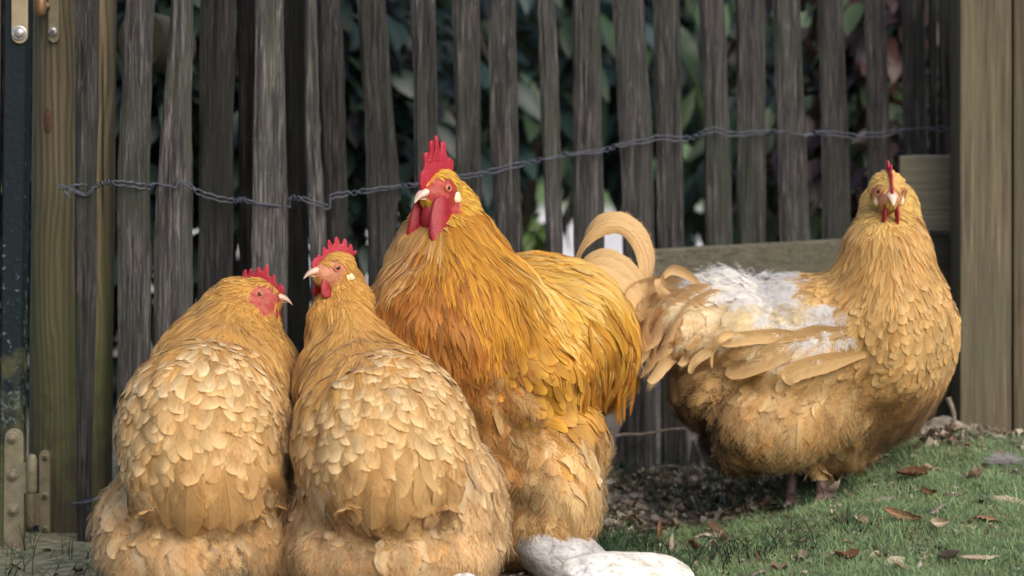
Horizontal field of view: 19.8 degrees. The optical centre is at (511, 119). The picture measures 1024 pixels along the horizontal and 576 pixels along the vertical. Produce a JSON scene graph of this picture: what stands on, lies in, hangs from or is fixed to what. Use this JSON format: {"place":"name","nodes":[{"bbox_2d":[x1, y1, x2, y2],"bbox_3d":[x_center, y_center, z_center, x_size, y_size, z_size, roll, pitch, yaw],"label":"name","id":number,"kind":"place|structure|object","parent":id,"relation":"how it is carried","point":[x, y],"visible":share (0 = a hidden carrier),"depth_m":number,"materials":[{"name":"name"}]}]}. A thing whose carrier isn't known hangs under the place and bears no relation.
{"place":"outdoors","nodes":[
{"label":"outdoors","id":0,"kind":"place"},
{"bbox_2d":[0,141,1023,575],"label":"ground","id":1,"kind":"structure","parent":0,"point":[82,549],"depth_m":4.82,"materials":[{"name":"soil"}]},
{"bbox_2d":[0,0,36,548],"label":"garden gate","id":2,"kind":"structure","parent":1,"relation":"on","point":[18,476],"depth_m":4.70,"materials":[{"name":"teal paint"}]},
{"bbox_2d":[6,529,92,575],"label":"fence foot litter","id":3,"kind":"object","parent":1,"relation":"on","point":[79,570],"visible":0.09,"depth_m":4.45,"materials":[{"name":"brown plant"}]},
{"bbox_2d":[26,0,116,533],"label":"gate post","id":4,"kind":"object","parent":1,"relation":"on","point":[52,414],"visible":0.73,"depth_m":4.84,"materials":[{"name":"brown wood"}]},
{"bbox_2d":[118,13,195,72],"bbox_3d":[-0.630,-0.136,5.220,0.079,0.102,0.500,0,0,0],"label":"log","id":5,"kind":"object","parent":4,"relation":"attached to","point":[160,38],"visible":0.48,"depth_m":4.97,"materials":[{"name":"wood"}]},
{"bbox_2d":[85,265,298,575],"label":"hen","id":6,"kind":"object","parent":1,"relation":"on","point":[203,483],"visible":0.94,"depth_m":4.13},
{"bbox_2d":[0,0,455,419],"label":"hedge","id":7,"kind":"object","parent":1,"relation":"on","point":[400,54],"visible":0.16,"depth_m":6.08,"materials":[{"name":"green plant"}]},
{"bbox_2d":[276,237,516,575],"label":"hen","id":8,"kind":"object","parent":1,"relation":"on","point":[396,469],"visible":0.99,"depth_m":4.08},
{"bbox_2d":[0,445,880,575],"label":"grass tufts","id":9,"kind":"object","parent":1,"relation":"on","point":[607,545],"visible":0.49,"depth_m":4.66,"materials":[{"name":"green plant"}]},
{"bbox_2d":[454,573,474,575],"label":"stone","id":10,"kind":"object","parent":1,"relation":"on","point":[464,574],"visible":1,"depth_m":4.04,"materials":[{"name":"white stone"}]},
{"bbox_2d":[31,0,938,173],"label":"hedge","id":11,"kind":"object","parent":1,"relation":"on","point":[485,134],"depth_m":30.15,"materials":[{"name":"green plant"}]},
{"bbox_2d":[57,0,949,541],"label":"paling fence","id":12,"kind":"object","parent":1,"relation":"on","point":[291,72],"visible":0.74,"depth_m":5.03,"materials":[{"name":"grey wood"}]},
{"bbox_2d":[610,428,686,439],"bbox_3d":[0.235,0.558,5.154,0.202,0.027,0.019,0,0,-16],"label":"twig","id":13,"kind":"object","parent":12,"relation":"on","point":[635,434],"visible":0.69,"depth_m":5.16,"materials":[{"name":"brown wood"}]},
{"bbox_2d":[652,232,949,280],"bbox_3d":[0.531,0.303,5.270,0.635,0.194,0.026,0,0,-20],"label":"gravel board","id":14,"kind":"object","parent":12,"relation":"attached to","point":[813,256],"visible":0.23,"depth_m":5.22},
{"bbox_2d":[371,135,655,575],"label":"rooster","id":15,"kind":"object","parent":1,"relation":"on","point":[537,354],"visible":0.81,"depth_m":4.39},
{"bbox_2d":[522,213,545,251],"bbox_3d":[0.040,0.296,6.496,0.161,0.186,0.183,0,0,0],"label":"shrub","id":16,"kind":"object","parent":1,"relation":"on","point":[534,237],"visible":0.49,"depth_m":6.47,"materials":[{"name":"green plant"}]},
{"bbox_2d":[516,532,604,575],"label":"boulder","id":17,"kind":"object","parent":1,"relation":"on","point":[534,554],"visible":0.38,"depth_m":4.35,"materials":[{"name":"white stone"}]},
{"bbox_2d":[356,0,816,279],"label":"shrub","id":18,"kind":"object","parent":1,"relation":"on","point":[530,141],"visible":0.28,"depth_m":6.65,"materials":[{"name":"green plant"}]},
{"bbox_2d":[556,551,693,575],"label":"stone","id":19,"kind":"object","parent":1,"relation":"on","point":[610,563],"visible":1,"depth_m":4.03,"materials":[{"name":"white stone"}]},
{"bbox_2d":[614,499,651,510],"bbox_3d":[0.207,0.658,4.974,0.075,0.023,0.027,0,0,29],"label":"dead leaf","id":20,"kind":"object","parent":1,"relation":"on","point":[643,506],"visible":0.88,"depth_m":4.96,"materials":[{"name":"brown plant"}]},
{"bbox_2d":[656,519,661,536],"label":"dead leaf","id":21,"kind":"object","parent":1,"relation":"on","point":[659,526],"visible":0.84,"depth_m":4.78,"materials":[{"name":"brown plant"}]},
{"bbox_2d":[669,531,673,548],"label":"dead leaf","id":22,"kind":"object","parent":1,"relation":"on","point":[671,541],"visible":0.95,"depth_m":4.66,"materials":[{"name":"beige plant"}]},
{"bbox_2d":[500,484,851,575],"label":"soil crumbs","id":23,"kind":"object","parent":1,"relation":"on","point":[796,557],"visible":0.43,"depth_m":4.54,"materials":[{"name":"brown soil"}]},
{"bbox_2d":[646,465,710,476],"bbox_3d":[0.294,0.622,5.171,0.117,0.020,0.026,0,0,0],"label":"twig","id":24,"kind":"object","parent":1,"relation":"on","point":[671,466],"visible":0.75,"depth_m":5.18,"materials":[{"name":"brown wood"}]},
{"bbox_2d":[688,539,703,551],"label":"dead leaf","id":25,"kind":"object","parent":1,"relation":"on","point":[694,544],"visible":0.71,"depth_m":4.57,"materials":[{"name":"brown plant"}]},
{"bbox_2d":[693,532,718,539],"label":"dead leaf","id":26,"kind":"object","parent":1,"relation":"on","point":[703,535],"visible":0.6,"depth_m":4.68,"materials":[{"name":"beige plant"}]},
{"bbox_2d":[559,0,927,246],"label":"shrub","id":27,"kind":"object","parent":1,"relation":"on","point":[694,166],"visible":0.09,"depth_m":6.58,"materials":[{"name":"green plant"}]},
{"bbox_2d":[750,568,771,575],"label":"dead leaf","id":28,"kind":"object","parent":1,"relation":"on","point":[755,574],"visible":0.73,"depth_m":4.31,"materials":[{"name":"beige plant"}]},
{"bbox_2d":[624,160,961,507],"bbox_3d":[0.437,0.348,4.774,0.580,0.564,0.378,0,0,0],"label":"hen","id":29,"kind":"object","parent":1,"relation":"on","point":[847,361],"visible":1,"depth_m":4.66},
{"bbox_2d":[596,424,1023,575],"bbox_3d":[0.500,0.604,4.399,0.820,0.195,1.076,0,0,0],"label":"grass","id":30,"kind":"structure","parent":1,"relation":"on","point":[996,481],"depth_m":4.48,"materials":[{"name":"green plant"}]},
{"bbox_2d":[597,422,1023,536],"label":"leaf litter","id":31,"kind":"object","parent":1,"relation":"on","point":[625,510],"visible":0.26,"depth_m":4.92,"materials":[{"name":"brown plant"}]},
{"bbox_2d":[690,440,699,464],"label":"dead leaf","id":32,"kind":"object","parent":31,"relation":"on","point":[692,454],"visible":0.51,"depth_m":5.30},
{"bbox_2d":[701,0,939,242],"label":"shrub","id":33,"kind":"object","parent":1,"relation":"on","point":[854,36],"visible":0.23,"depth_m":5.99,"materials":[{"name":"green plant"}]},
{"bbox_2d":[826,478,839,493],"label":"dead leaf","id":34,"kind":"object","parent":1,"relation":"on","point":[833,487],"visible":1,"depth_m":4.70,"materials":[{"name":"beige plant"}]},
{"bbox_2d":[655,437,1023,573],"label":"leaf bits","id":35,"kind":"object","parent":1,"relation":"on","point":[784,565],"visible":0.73,"depth_m":4.61,"materials":[{"name":"brown plant"}]},
{"bbox_2d":[834,548,859,558],"bbox_3d":[0.490,0.636,4.281,0.044,0.016,0.020,0,0,-30],"label":"dead leaf","id":36,"kind":"object","parent":1,"relation":"on","point":[852,552],"visible":0.96,"depth_m":4.29,"materials":[{"name":"brown plant"}]},
{"bbox_2d":[837,472,856,479],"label":"dead leaf","id":37,"kind":"object","parent":1,"relation":"on","point":[842,477],"visible":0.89,"depth_m":4.75,"materials":[{"name":"brown plant"}]},
{"bbox_2d":[868,496,901,504],"bbox_3d":[0.585,0.599,4.575,0.078,0.021,0.024,0,0,0],"label":"dead leaf","id":38,"kind":"object","parent":1,"relation":"on","point":[883,498],"visible":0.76,"depth_m":4.57,"materials":[{"name":"beige plant"}]},
{"bbox_2d":[883,507,922,520],"bbox_3d":[0.591,0.596,4.413,0.062,0.020,0.017,0,0,22],"label":"dead leaf","id":39,"kind":"object","parent":1,"relation":"on","point":[892,511],"visible":1,"depth_m":4.42,"materials":[{"name":"brown plant"}]},
{"bbox_2d":[896,465,932,476],"bbox_3d":[0.642,0.562,4.668,0.060,0.019,0.025,0,0,0],"label":"dead leaf","id":40,"kind":"object","parent":1,"relation":"on","point":[915,470],"visible":1,"depth_m":4.68,"materials":[{"name":"brown plant"}]},
{"bbox_2d":[921,487,936,495],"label":"dead leaf","id":41,"kind":"object","parent":1,"relation":"on","point":[926,490],"visible":0.99,"depth_m":4.54,"materials":[{"name":"brown plant"}]},
{"bbox_2d":[925,235,949,420],"bbox_3d":[0.768,0.386,5.330,0.089,0.348,0.030,0,0,0],"label":"board","id":42,"kind":"object","parent":1,"relation":"on","point":[941,243],"visible":0.14,"depth_m":5.32,"materials":[{"name":"brown wood"}]},
{"bbox_2d":[929,504,946,514],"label":"dead leaf","id":43,"kind":"object","parent":1,"relation":"on","point":[935,510],"visible":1,"depth_m":4.45,"materials":[{"name":"beige plant"}]},
{"bbox_2d":[930,517,951,527],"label":"dead leaf","id":44,"kind":"object","parent":1,"relation":"on","point":[939,522],"visible":1,"depth_m":4.37,"materials":[{"name":"beige plant"}]},
{"bbox_2d":[920,416,969,430],"bbox_3d":[0.748,0.568,5.125,0.132,0.099,0.134,0,0,0],"label":"rock","id":45,"kind":"object","parent":1,"relation":"on","point":[938,422],"visible":0.16,"depth_m":5.11,"materials":[{"name":"grey stone"}]},
{"bbox_2d":[945,397,955,422],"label":"twig","id":46,"kind":"object","parent":45,"relation":"on","point":[950,405],"visible":0.64,"depth_m":5.10,"materials":[{"name":"brown wood"}]},
{"bbox_2d":[937,549,958,558],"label":"dead leaf","id":47,"kind":"object","parent":1,"relation":"on","point":[946,553],"visible":1,"depth_m":4.25,"materials":[{"name":"plant"}]},
{"bbox_2d":[950,0,1011,431],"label":"fence post","id":48,"kind":"object","parent":1,"relation":"on","point":[980,169],"visible":0.8,"depth_m":5.20,"materials":[{"name":"brown wood"}]},
{"bbox_2d":[898,154,949,231],"bbox_3d":[0.757,0.135,5.320,0.107,0.142,0.030,0,0,0],"label":"short board","id":49,"kind":"object","parent":48,"relation":"attached to","point":[927,178],"visible":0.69,"depth_m":5.30,"materials":[{"name":"wood"}]},
{"bbox_2d":[961,554,1000,560],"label":"dead leaf","id":50,"kind":"object","parent":1,"relation":"on","point":[975,557],"visible":1,"depth_m":4.22,"materials":[{"name":"beige plant"}]},
{"bbox_2d":[969,515,997,521],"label":"dead leaf","id":51,"kind":"object","parent":1,"relation":"on","point":[979,517],"visible":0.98,"depth_m":4.41,"materials":[{"name":"brown plant"}]},
{"bbox_2d":[976,450,1023,466],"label":"down tuft","id":52,"kind":"object","parent":1,"relation":"on","point":[1003,459],"visible":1,"depth_m":4.72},
{"bbox_2d":[991,495,1023,504],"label":"dead leaf","id":53,"kind":"object","parent":1,"relation":"on","point":[1004,498],"visible":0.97,"depth_m":4.50,"materials":[{"name":"beige plant"}]},
{"bbox_2d":[1011,0,1023,431],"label":"upright board","id":54,"kind":"object","parent":1,"relation":"on","point":[1017,216],"visible":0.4,"depth_m":5.23,"materials":[{"name":"brown wood"}]}
]}

